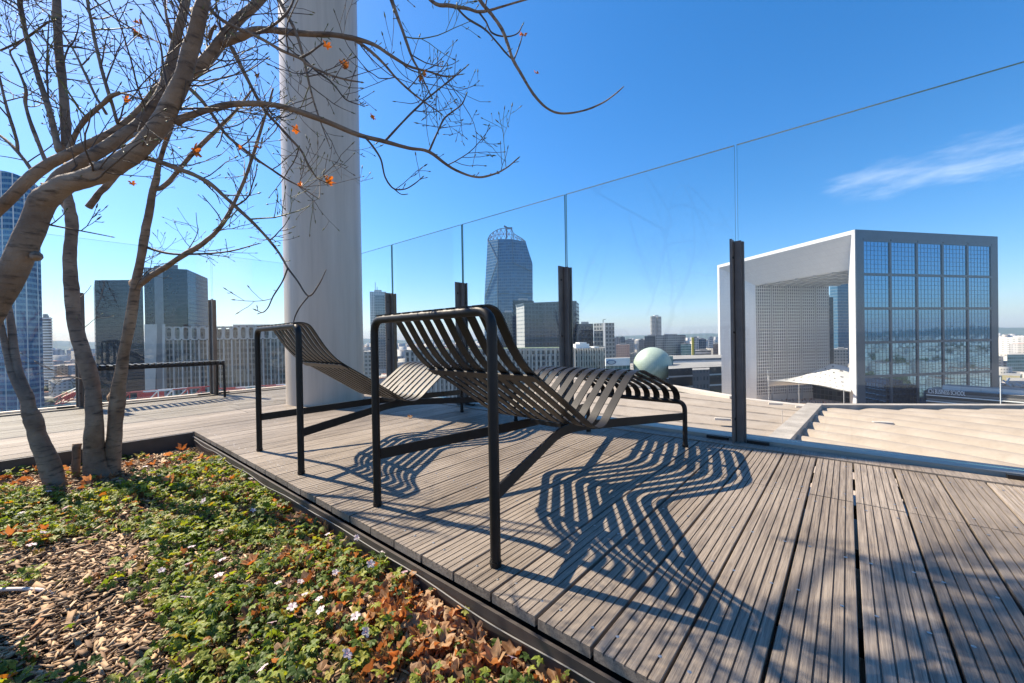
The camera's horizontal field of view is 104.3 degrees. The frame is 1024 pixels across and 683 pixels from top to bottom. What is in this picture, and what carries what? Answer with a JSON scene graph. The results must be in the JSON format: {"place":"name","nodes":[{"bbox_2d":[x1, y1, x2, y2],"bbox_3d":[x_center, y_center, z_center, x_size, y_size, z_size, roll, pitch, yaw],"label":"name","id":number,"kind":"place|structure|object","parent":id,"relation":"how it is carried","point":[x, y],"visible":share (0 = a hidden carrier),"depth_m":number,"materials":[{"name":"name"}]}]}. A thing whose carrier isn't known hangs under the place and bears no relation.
{"place":"outdoors","nodes":[
{"label":"outdoors","id":0,"kind":"place"},
{"bbox_2d":[54,388,75,404],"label":"crane jib","id":1,"kind":"object","parent":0,"point":[66,397],"visible":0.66,"depth_m":91.67,"materials":[{"name":"red metal"}]},
{"bbox_2d":[126,386,209,399],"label":"crane jib","id":2,"kind":"object","parent":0,"point":[151,393],"visible":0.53,"depth_m":67.10,"materials":[{"name":"metal"}]},
{"bbox_2d":[219,384,284,390],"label":"crane jib","id":3,"kind":"object","parent":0,"point":[234,388],"visible":0.27,"depth_m":76.79,"materials":[{"name":"metal"}]},
{"bbox_2d":[0,389,1023,682],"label":"deck","id":4,"kind":"structure","parent":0,"point":[636,557],"depth_m":1.39,"materials":[{"name":"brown wood"}]},
{"bbox_2d":[83,360,225,400],"bbox_3d":[-4.271,0.498,4.831,0.365,0.478,1.254,-1,0,40],"label":"slatted bench","id":5,"kind":"object","parent":4,"relation":"on","point":[217,363],"visible":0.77,"depth_m":4.91,"materials":[{"name":"black metal"}]},
{"bbox_2d":[278,0,363,405],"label":"round column","id":6,"kind":"structure","parent":4,"relation":"on","point":[330,311],"depth_m":4.42,"materials":[{"name":"paint"}]},
{"bbox_2d":[254,322,517,474],"bbox_3d":[-0.810,0.289,2.990,0.738,0.812,1.761,-1,0,42],"label":"sun lounger","id":7,"kind":"object","parent":4,"relation":"on","point":[330,364],"visible":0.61,"depth_m":2.59,"materials":[{"name":"black metal"}]},
{"bbox_2d":[0,387,1023,487],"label":"deck edge beam","id":8,"kind":"structure","parent":4,"relation":"on","point":[985,479],"depth_m":2.33,"materials":[{"name":"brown wood"}]},
{"bbox_2d":[0,228,285,414],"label":"glass fence","id":9,"kind":"object","parent":8,"relation":"on","point":[212,331],"visible":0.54,"depth_m":5.46,"materials":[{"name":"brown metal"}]},
{"bbox_2d":[364,61,1023,480],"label":"glass fence","id":10,"kind":"object","parent":8,"relation":"on","point":[738,433],"visible":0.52,"depth_m":2.59,"materials":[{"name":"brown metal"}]},
{"bbox_2d":[370,304,687,568],"bbox_3d":[0.255,0.277,2.104,0.738,0.812,1.761,-1,0,42],"label":"sun lounger","id":11,"kind":"object","parent":4,"relation":"on","point":[491,317],"visible":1,"depth_m":1.69,"materials":[{"name":"black metal"}]},
{"bbox_2d":[203,441,962,682],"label":"deck joist","id":12,"kind":"object","parent":4,"relation":"attached to","point":[607,671],"depth_m":1.21,"materials":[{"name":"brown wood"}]},
{"bbox_2d":[0,0,1023,341],"label":"sky","id":13,"kind":"structure","parent":0,"point":[698,77],"materials":[{"name":"blue"}]},
{"bbox_2d":[52,327,999,345],"bbox_3d":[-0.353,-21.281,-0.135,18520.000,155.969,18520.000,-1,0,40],"label":"hills","id":14,"kind":"structure","parent":0,"point":[68,343],"depth_m":5701.04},
{"bbox_2d":[53,328,1023,349],"bbox_3d":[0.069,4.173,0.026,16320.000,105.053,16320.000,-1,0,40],"label":"hills","id":15,"kind":"structure","parent":0,"point":[1007,331],"depth_m":6463.76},
{"bbox_2d":[605,357,630,386],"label":"green roofed block","id":16,"kind":"structure","parent":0,"point":[618,363],"depth_m":180.39,"materials":[{"name":"teal concrete"}]},
{"bbox_2d":[633,347,672,390],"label":"globe dome","id":17,"kind":"structure","parent":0,"point":[655,361],"depth_m":178.62,"materials":[{"name":"green metal"}]},
{"bbox_2d":[527,376,1023,503],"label":"vault roof","id":18,"kind":"structure","parent":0,"point":[988,433],"depth_m":44.17,"materials":[{"name":"concrete"}]},
{"bbox_2d":[770,398,846,403],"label":"plaza paving","id":19,"kind":"structure","parent":0,"point":[799,401],"depth_m":312.19,"materials":[{"name":"beige concrete"}]},
{"bbox_2d":[768,364,850,399],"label":"stretched canopy","id":20,"kind":"object","parent":19,"relation":"on","point":[835,376],"visible":0.95,"depth_m":282.71,"materials":[{"name":"white fabric"}]},
{"bbox_2d":[926,384,1023,403],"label":"school building","id":21,"kind":"structure","parent":0,"point":[954,394],"depth_m":207.49,"materials":[{"name":"white paint"}]},
{"label":"ground","id":22,"kind":"structure","parent":0,"visible":0},
{"bbox_2d":[0,170,43,411],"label":"glass tower","id":23,"kind":"structure","parent":22,"relation":"on","point":[27,307],"depth_m":255.04,"materials":[{"name":"blue glass"}]},
{"bbox_2d":[42,314,53,387],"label":"apartment tower","id":24,"kind":"structure","parent":22,"relation":"on","point":[47,321],"depth_m":419.88,"materials":[{"name":"white paint"}]},
{"bbox_2d":[57,364,67,375],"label":"apartment block","id":25,"kind":"structure","parent":22,"relation":"on","point":[62,368],"depth_m":447.96,"materials":[{"name":"beige concrete"}]},
{"bbox_2d":[94,265,207,401],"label":"dark office tower","id":26,"kind":"structure","parent":22,"relation":"on","point":[179,298],"depth_m":330.84,"materials":[{"name":"grey glass"}]},
{"bbox_2d":[144,324,285,395],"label":"ribbed office block","id":27,"kind":"structure","parent":22,"relation":"on","point":[235,349],"depth_m":180.59,"materials":[{"name":"grey concrete"}]},
{"bbox_2d":[364,351,370,378],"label":"grey block","id":28,"kind":"structure","parent":22,"relation":"on","point":[367,363],"depth_m":300.12,"materials":[{"name":"grey concrete"}]},
{"bbox_2d":[370,283,385,368],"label":"slim tower","id":29,"kind":"structure","parent":22,"relation":"on","point":[377,301],"depth_m":520.19,"materials":[{"name":"grey glass"}]},
{"bbox_2d":[405,346,604,403],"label":"slab building","id":30,"kind":"structure","parent":22,"relation":"on","point":[535,358],"depth_m":208.89,"materials":[{"name":"concrete"}]},
{"bbox_2d":[484,225,532,341],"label":"faceted glass tower","id":31,"kind":"structure","parent":22,"relation":"on","point":[509,273],"depth_m":597.74,"materials":[{"name":"glass"}]},
{"bbox_2d":[501,310,516,347],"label":"dark tower","id":32,"kind":"structure","parent":22,"relation":"on","point":[509,317],"depth_m":429.91,"materials":[{"name":"grey glass"}]},
{"bbox_2d":[44,341,1001,402],"bbox_3d":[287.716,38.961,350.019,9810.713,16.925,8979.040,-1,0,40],"label":"distant trees","id":33,"kind":"object","parent":22,"relation":"on","point":[45,390],"depth_m":357.83,"materials":[{"name":"green plant"}]},
{"bbox_2d":[513,298,533,317],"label":"dark tower","id":34,"kind":"structure","parent":22,"relation":"on","point":[520,301],"depth_m":469.79,"materials":[{"name":"grey glass"}]},
{"bbox_2d":[44,333,1023,407],"bbox_3d":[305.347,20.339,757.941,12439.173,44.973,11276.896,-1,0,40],"label":"distant city","id":35,"kind":"object","parent":22,"relation":"on","point":[1010,344],"visible":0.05,"depth_m":500.24},
{"bbox_2d":[1002,378,1023,386],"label":"station truss","id":36,"kind":"object","parent":35,"relation":"on","point":[1013,385],"visible":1,"depth_m":267.69,"materials":[{"name":"metal"}]},
{"bbox_2d":[516,301,578,347],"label":"glass cuboid","id":37,"kind":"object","parent":22,"relation":"on","point":[538,325],"visible":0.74,"depth_m":340.76,"materials":[{"name":"glass"}]},
{"bbox_2d":[193,435,955,682],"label":"terrace block","id":38,"kind":"structure","parent":22,"relation":"on","point":[861,660],"depth_m":1.54,"materials":[{"name":"concrete"}]},
{"bbox_2d":[0,432,620,682],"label":"planter edging","id":39,"kind":"object","parent":38,"relation":"on","point":[499,625],"visible":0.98,"depth_m":1.28,"materials":[{"name":"metal"}]},
{"bbox_2d":[0,446,549,682],"bbox_3d":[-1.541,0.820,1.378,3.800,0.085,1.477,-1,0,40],"label":"wood chip mulch","id":40,"kind":"object","parent":39,"relation":"in","point":[42,605],"visible":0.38,"depth_m":1.22,"materials":[{"name":"brown wood"}]},
{"bbox_2d":[0,587,53,596],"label":"irrigation hose","id":41,"kind":"object","parent":40,"relation":"on","point":[36,589],"visible":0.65,"depth_m":1.28,"materials":[{"name":"white plastic"}]},
{"bbox_2d":[157,567,165,580],"bbox_3d":[-1.169,0.782,1.319,0.023,0.063,0.022,23,10,-9],"label":"flower","id":42,"kind":"object","parent":40,"relation":"on","point":[162,569],"visible":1,"depth_m":1.31,"materials":[{"name":"white plant"}]},
{"bbox_2d":[214,572,223,583],"bbox_3d":[-0.940,0.789,1.283,0.028,0.081,0.030,-3,4,21],"label":"flower","id":43,"kind":"object","parent":40,"relation":"on","point":[218,574],"visible":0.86,"depth_m":1.28,"materials":[{"name":"white plant"}]},
{"bbox_2d":[257,663,267,676],"bbox_3d":[-0.553,0.775,0.910,0.026,0.071,0.025,-34,-5,8],"label":"flower","id":44,"kind":"object","parent":40,"relation":"on","point":[262,667],"visible":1,"depth_m":0.91,"materials":[{"name":"white plant"}]},
{"bbox_2d":[0,447,569,682],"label":"ground cover","id":45,"kind":"object","parent":40,"relation":"on","point":[211,604],"visible":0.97,"depth_m":1.32,"materials":[{"name":"green plant"}]},
{"bbox_2d":[0,443,577,682],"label":"fallen leaves","id":46,"kind":"object","parent":40,"relation":"on","point":[497,657],"visible":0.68,"depth_m":1.11,"materials":[{"name":"brown plant"}]},
{"bbox_2d":[286,602,297,620],"bbox_3d":[-0.622,0.781,1.131,0.027,0.077,0.028,14,18,29],"label":"flower","id":47,"kind":"object","parent":40,"relation":"on","point":[291,607],"visible":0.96,"depth_m":1.12,"materials":[{"name":"white plant"}]},
{"bbox_2d":[0,0,623,485],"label":"bare tree","id":48,"kind":"object","parent":40,"relation":"on","point":[150,122],"visible":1,"depth_m":1.48,"materials":[{"name":"brown plant"}]},
{"bbox_2d":[316,605,324,615],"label":"flower","id":49,"kind":"object","parent":40,"relation":"on","point":[320,608],"visible":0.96,"depth_m":1.11,"materials":[{"name":"white plant"}]},
{"bbox_2d":[334,648,352,670],"bbox_3d":[-0.418,0.774,0.945,0.030,0.082,0.028,39,-4,18],"label":"flower","id":50,"kind":"object","parent":40,"relation":"on","point":[347,653],"visible":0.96,"depth_m":0.95,"materials":[{"name":"purple plant"}]},
{"bbox_2d":[350,611,360,631],"bbox_3d":[-0.423,0.777,1.089,0.027,0.074,0.026,11,23,34],"label":"flower","id":51,"kind":"object","parent":40,"relation":"on","point":[354,616],"visible":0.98,"depth_m":1.08,"materials":[{"name":"white plant"}]},
{"bbox_2d":[359,627,369,639],"bbox_3d":[-0.398,0.771,1.023,0.028,0.078,0.027,44,7,26],"label":"flower","id":52,"kind":"object","parent":40,"relation":"on","point":[365,631],"visible":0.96,"depth_m":1.02,"materials":[{"name":"purple plant"}]},
{"bbox_2d":[366,559,374,574],"bbox_3d":[-0.487,0.774,1.348,0.028,0.081,0.030,40,30,26],"label":"flower","id":53,"kind":"object","parent":40,"relation":"on","point":[370,563],"visible":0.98,"depth_m":1.33,"materials":[{"name":"plant"}]},
{"bbox_2d":[577,322,592,345],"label":"office block","id":54,"kind":"structure","parent":22,"relation":"on","point":[584,331],"depth_m":331.10,"materials":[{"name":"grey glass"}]},
{"bbox_2d":[573,342,604,377],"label":"pale office block","id":55,"kind":"structure","parent":22,"relation":"on","point":[586,355],"depth_m":202.38,"materials":[{"name":"concrete"}]},
{"bbox_2d":[594,319,614,367],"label":"grey office block","id":56,"kind":"structure","parent":22,"relation":"on","point":[603,334],"depth_m":308.02,"materials":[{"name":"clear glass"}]},
{"bbox_2d":[614,337,620,357],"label":"pale block","id":57,"kind":"structure","parent":22,"relation":"on","point":[617,340],"depth_m":600.05,"materials":[{"name":"grey concrete"}]},
{"bbox_2d":[616,343,629,357],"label":"pink block","id":58,"kind":"structure","parent":22,"relation":"on","point":[622,349],"depth_m":481.25,"materials":[{"name":"pink concrete"}]},
{"bbox_2d":[625,339,634,352],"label":"pale block","id":59,"kind":"structure","parent":22,"relation":"on","point":[631,343],"depth_m":620.08,"materials":[{"name":"grey concrete"}]},
{"bbox_2d":[630,352,637,361],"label":"apartment block","id":60,"kind":"structure","parent":22,"relation":"on","point":[633,355],"depth_m":500.70,"materials":[{"name":"white concrete"}]},
{"bbox_2d":[639,339,644,351],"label":"beige block","id":61,"kind":"structure","parent":22,"relation":"on","point":[641,344],"depth_m":560.08,"materials":[{"name":"grey concrete"}]},
{"bbox_2d":[645,335,654,347],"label":"grey slab","id":62,"kind":"structure","parent":22,"relation":"on","point":[649,340],"depth_m":520.04,"materials":[{"name":"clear glass"}]},
{"bbox_2d":[650,315,661,344],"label":"twin tower","id":63,"kind":"structure","parent":22,"relation":"on","point":[655,324],"depth_m":895.42,"materials":[{"name":"grey concrete"}]},
{"bbox_2d":[655,334,685,354],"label":"grey slab","id":64,"kind":"structure","parent":22,"relation":"on","point":[669,344],"depth_m":520.15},
{"bbox_2d":[681,343,691,354],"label":"grey slab","id":65,"kind":"structure","parent":22,"relation":"on","point":[686,349],"depth_m":500.11,"materials":[{"name":"teal glass"}]},
{"bbox_2d":[667,355,720,378],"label":"flat roof hall","id":66,"kind":"structure","parent":22,"relation":"on","point":[693,358],"depth_m":255.59,"materials":[{"name":"white concrete"}]},
{"bbox_2d":[668,362,721,393],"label":"striped block","id":67,"kind":"structure","parent":22,"relation":"on","point":[679,374],"depth_m":166.53,"materials":[{"name":"grey concrete"}]},
{"bbox_2d":[692,337,698,354],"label":"white block","id":68,"kind":"structure","parent":22,"relation":"on","point":[695,343],"depth_m":560.05,"materials":[{"name":"grey concrete"}]},
{"bbox_2d":[692,368,709,390],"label":"dark glass box","id":69,"kind":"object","parent":22,"relation":"on","point":[701,378],"visible":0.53,"depth_m":151.27,"materials":[{"name":"grey glass"}]},
{"bbox_2d":[699,338,705,349],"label":"blue block","id":70,"kind":"structure","parent":22,"relation":"on","point":[702,343],"depth_m":600.08,"materials":[{"name":"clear glass"}]},
{"bbox_2d":[695,349,710,354],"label":"pale block","id":71,"kind":"structure","parent":22,"relation":"on","point":[703,352],"depth_m":471.16,"materials":[{"name":"white concrete"}]},
{"bbox_2d":[708,336,713,347],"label":"white block","id":72,"kind":"structure","parent":22,"relation":"on","point":[710,341],"depth_m":640.07,"materials":[{"name":"grey concrete"}]},
{"bbox_2d":[713,343,717,354],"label":"brown block","id":73,"kind":"structure","parent":22,"relation":"on","point":[715,348],"depth_m":450.10,"materials":[{"name":"concrete"}]},
{"bbox_2d":[812,385,849,402],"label":"glazed hall","id":74,"kind":"structure","parent":22,"relation":"on","point":[821,392],"depth_m":314.14,"materials":[{"name":"grey glass"}]},
{"bbox_2d":[829,295,833,363],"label":"dark tower","id":75,"kind":"structure","parent":22,"relation":"on","point":[831,334],"depth_m":439.99,"materials":[{"name":"blue glass"}]},
{"bbox_2d":[830,284,848,362],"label":"glass tower","id":76,"kind":"structure","parent":22,"relation":"on","point":[839,295],"depth_m":472.16,"materials":[{"name":"blue glass"}]},
{"bbox_2d":[834,347,847,366],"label":"grey block","id":77,"kind":"structure","parent":22,"relation":"on","point":[841,356],"depth_m":400.15,"materials":[{"name":"grey concrete"}]},
{"bbox_2d":[717,229,998,403],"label":"great arch","id":78,"kind":"structure","parent":22,"relation":"on","point":[923,312],"depth_m":239.91,"materials":[{"name":"white stone"}]},
{"bbox_2d":[1002,373,1021,380],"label":"grey hall","id":79,"kind":"structure","parent":22,"relation":"on","point":[1010,375],"depth_m":329.21,"materials":[{"name":"beige concrete"}]},
{"bbox_2d":[1006,378,1023,380],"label":"pale hall","id":80,"kind":"structure","parent":22,"relation":"on","point":[1016,379],"depth_m":296.81,"materials":[{"name":"white concrete"}]},
{"bbox_2d":[1007,353,1023,370],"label":"green block","id":81,"kind":"structure","parent":22,"relation":"on","point":[1015,362],"depth_m":380.20,"materials":[{"name":"teal glass"}]}
]}

